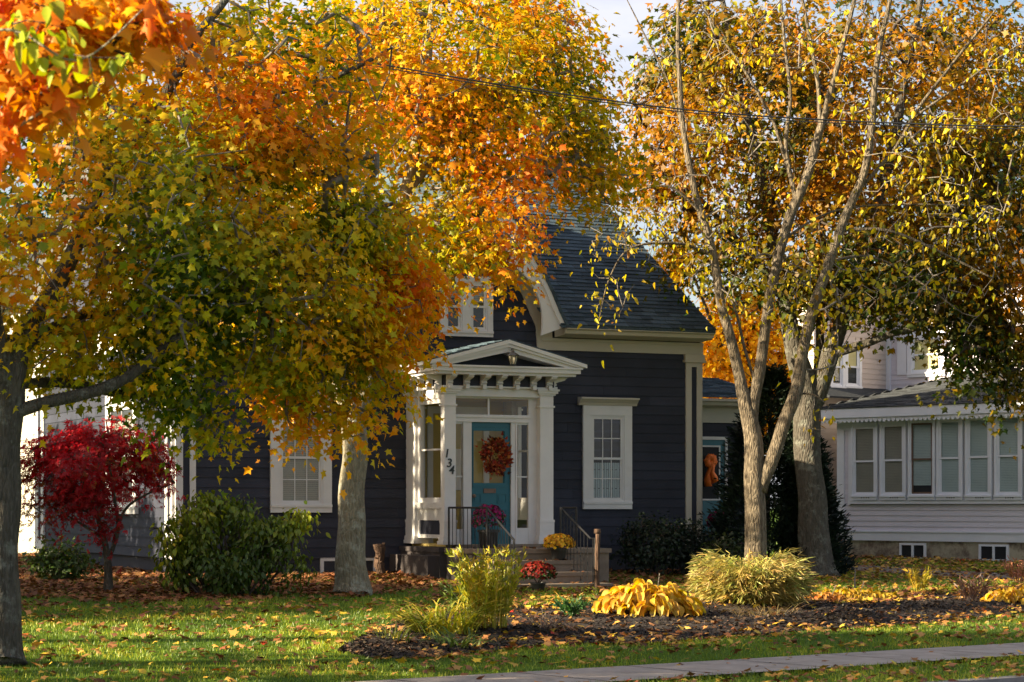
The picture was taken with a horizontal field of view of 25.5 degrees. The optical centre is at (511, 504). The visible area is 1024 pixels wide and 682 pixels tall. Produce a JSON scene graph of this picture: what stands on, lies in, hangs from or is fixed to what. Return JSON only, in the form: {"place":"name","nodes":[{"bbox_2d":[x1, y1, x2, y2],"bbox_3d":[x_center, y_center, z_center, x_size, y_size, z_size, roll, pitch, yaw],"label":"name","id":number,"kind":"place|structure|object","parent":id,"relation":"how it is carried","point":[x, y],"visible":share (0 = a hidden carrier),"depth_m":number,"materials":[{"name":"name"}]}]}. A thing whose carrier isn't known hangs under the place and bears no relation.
{"place":"outdoors","nodes":[
{"label":"outdoors","id":0,"kind":"place"},
{"bbox_2d":[0,508,1023,681],"bbox_3d":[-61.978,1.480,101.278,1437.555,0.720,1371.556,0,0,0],"label":"ground","id":1,"kind":"structure","parent":0,"point":[189,657],"depth_m":25.13,"materials":[{"name":"green plant"}]},
{"bbox_2d":[0,232,41,552],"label":"house","id":2,"kind":"structure","parent":1,"relation":"on","point":[28,431],"depth_m":50.94,"materials":[{"name":"beige paint"}]},
{"bbox_2d":[18,535,103,581],"bbox_3d":[-6.890,0.944,34.431,1.231,1.004,1.176,0,0,-42],"label":"shrub","id":3,"kind":"object","parent":1,"relation":"on","point":[62,566],"visible":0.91,"depth_m":34.36,"materials":[{"name":"green plant"}]},
{"bbox_2d":[0,0,145,108],"bbox_3d":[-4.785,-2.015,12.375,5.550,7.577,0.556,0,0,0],"label":"birch tree","id":4,"kind":"object","parent":1,"relation":"on","point":[25,48],"visible":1,"depth_m":12.40,"materials":[{"name":"yellow plant"}]},
{"bbox_2d":[19,415,186,591],"bbox_3d":[-5.795,0.016,31.690,2.526,2.560,2.240,0,0,-21],"label":"japanese maple","id":5,"kind":"object","parent":1,"relation":"on","point":[59,458],"visible":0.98,"depth_m":31.37,"materials":[{"name":"red plant"}]},
{"bbox_2d":[0,0,224,199],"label":"maple tree","id":6,"kind":"object","parent":1,"relation":"on","point":[39,104],"visible":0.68,"depth_m":13.25,"materials":[{"name":"orange plant"}]},
{"bbox_2d":[0,0,270,267],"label":"maple tree","id":7,"kind":"object","parent":1,"relation":"on","point":[20,244],"visible":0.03,"depth_m":55.50,"materials":[{"name":"orange plant"}]},
{"bbox_2d":[137,489,330,597],"bbox_3d":[-3.865,0.725,31.836,2.654,1.882,2.082,0,0,0],"label":"green shrub","id":8,"kind":"object","parent":1,"relation":"on","point":[233,568],"visible":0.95,"depth_m":31.46,"materials":[{"name":"green plant"}]},
{"bbox_2d":[0,0,478,664],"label":"maple tree","id":9,"kind":"object","parent":1,"relation":"on","point":[344,332],"visible":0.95,"depth_m":23.14,"materials":[{"name":"green plant"}]},
{"bbox_2d":[373,543,385,573],"bbox_3d":[-2.199,0.937,37.606,0.227,0.623,0.214,0,0,0],"label":"tree stump","id":10,"kind":"object","parent":1,"relation":"on","point":[379,557],"visible":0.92,"depth_m":37.55,"materials":[{"name":"brown wood"}]},
{"bbox_2d":[20,131,775,573],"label":"house","id":11,"kind":"structure","parent":1,"relation":"on","point":[634,425],"depth_m":39.02,"materials":[{"name":"blue paint"}]},
{"bbox_2d":[105,396,137,513],"bbox_3d":[-6.801,-0.886,39.408,0.095,2.091,2.027,0,0,-25],"label":"window","id":12,"kind":"structure","parent":11,"relation":"in","point":[132,509],"depth_m":39.28,"materials":[{"name":"white paint"}]},
{"bbox_2d":[270,392,333,512],"bbox_3d":[-3.466,-0.875,37.386,1.244,2.008,0.190,0,0,-25],"label":"window","id":13,"kind":"structure","parent":11,"relation":"in","point":[319,499],"depth_m":37.44,"materials":[{"name":"white paint"}]},
{"bbox_2d":[320,557,375,572],"bbox_3d":[-2.732,1.088,37.814,1.000,0.420,0.035,0,0,-25],"label":"basement window","id":14,"kind":"structure","parent":11,"relation":"in","point":[327,564],"depth_m":37.69,"materials":[{"name":"white paint"}]},
{"bbox_2d":[415,389,440,537],"bbox_3d":[-1.336,-0.679,37.410,0.120,2.458,1.095,0,0,-25],"label":"side window","id":15,"kind":"structure","parent":11,"relation":"in","point":[428,509],"depth_m":37.63,"materials":[{"name":"white paint"}]},
{"bbox_2d":[439,276,467,336],"bbox_3d":[-0.997,-3.381,38.574,0.517,1.017,0.095,0,0,-25],"label":"window","id":16,"kind":"structure","parent":11,"relation":"in","point":[459,323],"depth_m":38.60,"materials":[{"name":"white paint"}]},
{"bbox_2d":[464,276,493,337],"bbox_3d":[-0.570,-3.391,38.769,0.522,1.037,0.095,0,0,-25],"label":"window","id":17,"kind":"structure","parent":11,"relation":"in","point":[486,328],"depth_m":38.79,"materials":[{"name":"white paint"}]},
{"bbox_2d":[472,422,509,543],"bbox_3d":[-0.348,-0.354,37.259,0.717,2.008,0.136,0,0,-25],"label":"door","id":18,"kind":"structure","parent":11,"relation":"in","point":[498,494],"depth_m":37.29,"materials":[{"name":"teal paint"}]},
{"bbox_2d":[474,431,514,479],"bbox_3d":[-0.275,-0.809,37.180,0.718,0.825,0.200,0,0,-25],"label":"wreath","id":19,"kind":"object","parent":11,"relation":"attached to","point":[500,447],"visible":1,"depth_m":37.18,"materials":[{"name":"red plant"}]},
{"bbox_2d":[506,348,519,364],"bbox_3d":[0.014,-2.406,36.790,0.220,0.276,0.190,0,0,0],"label":"wall lantern","id":20,"kind":"object","parent":11,"relation":"hanging from","point":[512,356],"depth_m":36.75,"materials":[{"name":"black metal"}]},
{"bbox_2d":[515,400,526,527],"bbox_3d":[0.336,-0.679,38.179,0.120,2.458,1.095,0,0,-25],"label":"side window","id":21,"kind":"structure","parent":11,"relation":"in","point":[521,502],"depth_m":38.56,"materials":[{"name":"white paint"}]},
{"bbox_2d":[577,397,639,508],"bbox_3d":[1.696,-0.906,39.761,1.143,1.965,0.190,0,0,-25],"label":"window","id":22,"kind":"structure","parent":11,"relation":"in","point":[611,409],"depth_m":39.81,"materials":[{"name":"white paint"}]},
{"bbox_2d":[704,454,718,486],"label":"door bow","id":23,"kind":"object","parent":11,"relation":"attached to","point":[710,460],"depth_m":44.65,"materials":[{"name":"orange fabric"}]},
{"bbox_2d":[703,440,724,534],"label":"side door","id":24,"kind":"structure","parent":11,"relation":"in","point":[709,446],"depth_m":44.83,"materials":[{"name":"teal paint"}]},
{"bbox_2d":[706,511,722,536],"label":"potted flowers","id":25,"kind":"object","parent":11,"relation":"on","point":[709,516],"visible":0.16,"depth_m":44.31,"materials":[{"name":"green plant"}]},
{"bbox_2d":[182,0,642,217],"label":"maple tree","id":26,"kind":"object","parent":1,"relation":"on","point":[598,30],"visible":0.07,"depth_m":52.51,"materials":[{"name":"orange plant"}]},
{"bbox_2d":[163,0,682,595],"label":"maple tree","id":27,"kind":"object","parent":1,"relation":"on","point":[461,122],"visible":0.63,"depth_m":31.90,"materials":[{"name":"orange plant"}]},
{"bbox_2d":[389,546,612,588],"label":"front steps","id":28,"kind":"structure","parent":1,"relation":"on","point":[431,561],"depth_m":36.23,"materials":[{"name":"concrete"}]},
{"bbox_2d":[448,507,514,573],"bbox_3d":[-0.452,0.755,35.525,0.131,1.448,2.484,0,0,-25],"label":"stair railing","id":29,"kind":"object","parent":28,"relation":"attached to","point":[495,518],"visible":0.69,"depth_m":35.63,"materials":[{"name":"black metal"}]},
{"bbox_2d":[472,503,506,547],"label":"potted flowers","id":30,"kind":"object","parent":28,"relation":"on","point":[495,510],"visible":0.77,"depth_m":36.26,"materials":[{"name":"purple plant"}]},
{"bbox_2d":[451,546,593,583],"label":"fallen leaves","id":31,"kind":"object","parent":28,"relation":"on","point":[526,547],"visible":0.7,"depth_m":35.58,"materials":[{"name":"orange plant"}]},
{"bbox_2d":[543,533,575,559],"bbox_3d":[0.744,0.660,35.772,0.530,0.430,0.519,0,0,0],"label":"potted mum","id":32,"kind":"object","parent":28,"relation":"on","point":[558,541],"visible":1,"depth_m":35.65,"materials":[{"name":"yellow plant"}]},
{"bbox_2d":[560,507,595,586],"bbox_3d":[1.021,0.754,35.564,0.303,1.442,1.233,0,0,-12],"label":"stair railing","id":33,"kind":"object","parent":28,"relation":"attached to","point":[577,525],"visible":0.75,"depth_m":35.52,"materials":[{"name":"black metal"}]},
{"bbox_2d":[0,552,1023,681],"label":"fallen leaves","id":34,"kind":"object","parent":1,"relation":"on","point":[31,584],"visible":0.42,"depth_m":30.03,"materials":[{"name":"orange plant"}]},
{"bbox_2d":[520,561,557,590],"bbox_3d":[0.397,1.067,34.118,0.604,0.468,0.583,0,0,0],"label":"potted mum","id":35,"kind":"object","parent":1,"relation":"on","point":[541,568],"visible":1,"depth_m":34.00,"materials":[{"name":"red plant"}]},
{"bbox_2d":[594,529,600,588],"bbox_3d":[1.318,0.862,34.936,0.108,0.979,0.108,0,0,0],"label":"wooden post","id":36,"kind":"object","parent":1,"relation":"on","point":[597,532],"visible":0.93,"depth_m":34.90,"materials":[{"name":"brown wood"}]},
{"bbox_2d":[609,510,696,575],"bbox_3d":[2.370,0.702,38.613,1.516,1.225,1.241,0,0,-15],"label":"dark shrub","id":37,"kind":"object","parent":1,"relation":"on","point":[646,552],"visible":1,"depth_m":38.45,"materials":[{"name":"green plant"}]},
{"bbox_2d":[335,585,1023,657],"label":"mulch bed","id":38,"kind":"object","parent":1,"relation":"on","point":[721,608],"visible":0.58,"depth_m":28.99,"materials":[{"name":"brown wood bark chips"}]},
{"bbox_2d":[373,616,416,642],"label":"daylily","id":39,"kind":"object","parent":38,"relation":"on","point":[397,632],"visible":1,"depth_m":24.82,"materials":[{"name":"green plant"}]},
{"bbox_2d":[350,595,526,635],"bbox_3d":[-0.829,1.276,26.168,2.114,0.482,1.998,0,0,0],"label":"daylily","id":40,"kind":"object","parent":38,"relation":"on","point":[440,620],"visible":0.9,"depth_m":26.04,"materials":[{"name":"green plant"}]},
{"bbox_2d":[436,581,474,609],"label":"perennial","id":41,"kind":"object","parent":38,"relation":"on","point":[453,597],"visible":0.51,"depth_m":29.96,"materials":[{"name":"green plant"}]},
{"bbox_2d":[413,626,507,647],"bbox_3d":[-0.585,1.464,24.987,1.163,0.226,1.164,0,0,0],"label":"daylily","id":42,"kind":"object","parent":38,"relation":"on","point":[442,640],"visible":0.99,"depth_m":25.01,"materials":[{"name":"green plant"}]},
{"bbox_2d":[445,544,526,629],"bbox_3d":[-0.304,0.962,26.628,0.978,1.013,0.868,0,0,0],"label":"perennial","id":43,"kind":"object","parent":38,"relation":"on","point":[494,587],"visible":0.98,"depth_m":26.52,"materials":[{"name":"green plant"}]},
{"bbox_2d":[512,607,598,633],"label":"fallen leaves","id":44,"kind":"object","parent":38,"relation":"on","point":[550,624],"visible":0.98,"depth_m":27.02,"materials":[{"name":"brown plant"}]},
{"bbox_2d":[549,592,590,615],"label":"milkweed","id":45,"kind":"object","parent":38,"relation":"on","point":[574,608],"visible":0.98,"depth_m":29.19,"materials":[{"name":"green plant"}]},
{"bbox_2d":[591,573,706,617],"bbox_3d":[1.817,1.206,29.944,1.537,0.601,1.005,0,0,0],"label":"hosta","id":46,"kind":"object","parent":38,"relation":"on","point":[640,597],"visible":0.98,"depth_m":29.75,"materials":[{"name":"yellow plant"}]},
{"bbox_2d":[684,546,820,607],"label":"ornamental grass","id":47,"kind":"object","parent":38,"relation":"on","point":[781,581],"depth_m":31.23,"materials":[{"name":"yellow plant"}]},
{"bbox_2d":[714,601,813,616],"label":"fallen leaves","id":48,"kind":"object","parent":38,"relation":"on","point":[752,611],"depth_m":30.15,"materials":[{"name":"brown plant"}]},
{"bbox_2d":[807,585,850,601],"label":"hosta","id":49,"kind":"object","parent":38,"relation":"on","point":[836,596],"visible":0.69,"depth_m":33.26,"materials":[{"name":"orange plant"}]},
{"bbox_2d":[820,582,899,600],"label":"hosta","id":50,"kind":"object","parent":38,"relation":"on","point":[855,593],"visible":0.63,"depth_m":33.87,"materials":[{"name":"yellow plant"}]},
{"bbox_2d":[902,564,934,593],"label":"perennial","id":51,"kind":"object","parent":38,"relation":"on","point":[915,581],"visible":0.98,"depth_m":35.45,"materials":[{"name":"yellow plant"}]},
{"bbox_2d":[948,574,994,601],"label":"dried perennial","id":52,"kind":"object","parent":38,"relation":"on","point":[972,589],"visible":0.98,"depth_m":33.06,"materials":[{"name":"brown plant"}]},
{"bbox_2d":[979,586,1023,604],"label":"hosta","id":53,"kind":"object","parent":38,"relation":"on","point":[1010,594],"visible":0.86,"depth_m":33.58,"materials":[{"name":"yellow plant"}]},
{"bbox_2d":[664,518,715,575],"bbox_3d":[3.042,0.861,38.897,1.070,1.291,1.091,0,0,-37],"label":"dark shrub","id":54,"kind":"object","parent":1,"relation":"on","point":[693,546],"visible":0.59,"depth_m":38.73,"materials":[{"name":"green plant"}]},
{"bbox_2d":[646,233,790,453],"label":"maple tree","id":55,"kind":"object","parent":1,"relation":"on","point":[717,364],"visible":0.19,"depth_m":56.34,"materials":[{"name":"orange plant"}]},
{"bbox_2d":[695,528,744,566],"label":"shrub","id":56,"kind":"object","parent":1,"relation":"on","point":[724,546],"visible":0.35,"depth_m":38.28,"materials":[{"name":"green plant"}]},
{"bbox_2d":[696,361,836,563],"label":"conifer","id":57,"kind":"object","parent":1,"relation":"on","point":[723,519],"visible":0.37,"depth_m":40.27,"materials":[{"name":"green plant"}]},
{"bbox_2d":[767,542,791,563],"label":"shrub","id":58,"kind":"object","parent":1,"relation":"on","point":[772,553],"visible":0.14,"depth_m":36.01,"materials":[{"name":"green plant"}]},
{"bbox_2d":[570,0,1023,564],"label":"sapling tree","id":59,"kind":"object","parent":1,"relation":"on","point":[758,472],"visible":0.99,"depth_m":36.64,"materials":[{"name":"yellow plant"}]},
{"bbox_2d":[582,0,1023,576],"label":"maple tree","id":60,"kind":"object","parent":1,"relation":"on","point":[1000,328],"visible":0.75,"depth_m":39.03,"materials":[{"name":"yellow plant"}]},
{"bbox_2d":[768,423,858,573],"bbox_3d":[5.287,-0.092,40.216,1.663,2.982,1.577,0,0,30],"label":"conifer","id":61,"kind":"object","parent":1,"relation":"on","point":[839,552],"visible":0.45,"depth_m":39.98,"materials":[{"name":"green plant"}]},
{"bbox_2d":[637,0,1023,279],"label":"maple tree","id":62,"kind":"object","parent":1,"relation":"on","point":[913,3],"visible":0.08,"depth_m":64.48,"materials":[{"name":"yellow plant"}]},
{"bbox_2d":[854,567,855,587],"bbox_3d":[5.338,1.212,35.260,0.041,0.471,0.028,0,0,-15],"label":"garden stake","id":63,"kind":"object","parent":1,"relation":"on","point":[854,578],"visible":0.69,"depth_m":35.25,"materials":[{"name":"wood"}]},
{"bbox_2d":[790,203,1023,561],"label":"house","id":64,"kind":"structure","parent":1,"relation":"on","point":[911,476],"depth_m":48.54,"materials":[{"name":"wood"}]},
{"bbox_2d":[830,344,845,387],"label":"window","id":65,"kind":"structure","parent":64,"relation":"in","point":[839,373],"depth_m":51.43,"materials":[{"name":"white glass"}]},
{"bbox_2d":[843,343,862,388],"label":"window","id":66,"kind":"structure","parent":64,"relation":"in","point":[853,379],"depth_m":51.80,"materials":[{"name":"white glass"}]},
{"bbox_2d":[850,423,877,499],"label":"window","id":67,"kind":"structure","parent":64,"relation":"in","point":[864,436],"depth_m":49.40,"materials":[{"name":"white glass"}]},
{"bbox_2d":[879,420,906,499],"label":"window","id":68,"kind":"structure","parent":64,"relation":"in","point":[892,434],"depth_m":48.86,"materials":[{"name":"white glass"}]},
{"bbox_2d":[899,543,925,558],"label":"basement window","id":69,"kind":"structure","parent":64,"relation":"in","point":[911,550],"depth_m":48.52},
{"bbox_2d":[907,419,935,499],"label":"window","id":70,"kind":"structure","parent":64,"relation":"in","point":[921,433],"depth_m":48.31,"materials":[{"name":"clear glass"}]},
{"bbox_2d":[906,330,945,377],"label":"window","id":71,"kind":"structure","parent":64,"relation":"in","point":[919,371],"depth_m":51.96,"materials":[{"name":"white glass"}]},
{"bbox_2d":[935,417,962,499],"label":"window","id":72,"kind":"structure","parent":64,"relation":"in","point":[949,433],"depth_m":47.81,"materials":[{"name":"white glass"}]},
{"bbox_2d":[964,417,992,499],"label":"window","id":73,"kind":"structure","parent":64,"relation":"in","point":[978,439],"depth_m":47.28,"materials":[{"name":"white glass"}]},
{"bbox_2d":[978,544,1008,561],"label":"basement window","id":74,"kind":"structure","parent":64,"relation":"in","point":[998,552],"depth_m":47.05,"materials":[{"name":"glass"}]},
{"bbox_2d":[993,415,1022,499],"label":"window","id":75,"kind":"structure","parent":64,"relation":"in","point":[1008,471],"depth_m":46.76,"materials":[{"name":"white glass"}]},
{"bbox_2d":[930,675,1023,681],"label":"kerb","id":76,"kind":"structure","parent":1,"relation":"on","point":[1014,678],"depth_m":21.88,"materials":[{"name":"concrete"}]},
{"bbox_2d":[999,555,1023,583],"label":"perennial","id":77,"kind":"object","parent":1,"relation":"on","point":[1012,573],"visible":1,"depth_m":38.51,"materials":[{"name":"brown plant"}]},
{"bbox_2d":[0,0,1023,497],"label":"sky","id":78,"kind":"structure","parent":0,"point":[624,23],"materials":[{"name":"white"}]},
{"bbox_2d":[183,34,1023,128],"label":"power line","id":79,"kind":"object","parent":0,"point":[693,112],"visible":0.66,"depth_m":26.39,"materials":[{"name":"black rubber"}]},
{"bbox_2d":[201,36,1023,126],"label":"power line","id":80,"kind":"object","parent":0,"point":[691,109],"visible":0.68,"depth_m":26.29,"materials":[{"name":"black rubber"}]},
{"bbox_2d":[356,642,1023,681],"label":"pavement","id":81,"kind":"structure","parent":0,"point":[622,673],"depth_m":23.62,"materials":[{"name":"concrete"}]},
{"bbox_2d":[393,644,1012,681],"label":"pavement joint","id":82,"kind":"object","parent":81,"relation":"on","point":[719,673],"visible":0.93,"depth_m":23.56,"materials":[{"name":"grey concrete"}]},
{"bbox_2d":[850,565,1022,579],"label":"path","id":83,"kind":"structure","parent":0,"point":[895,569],"depth_m":41.68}
]}

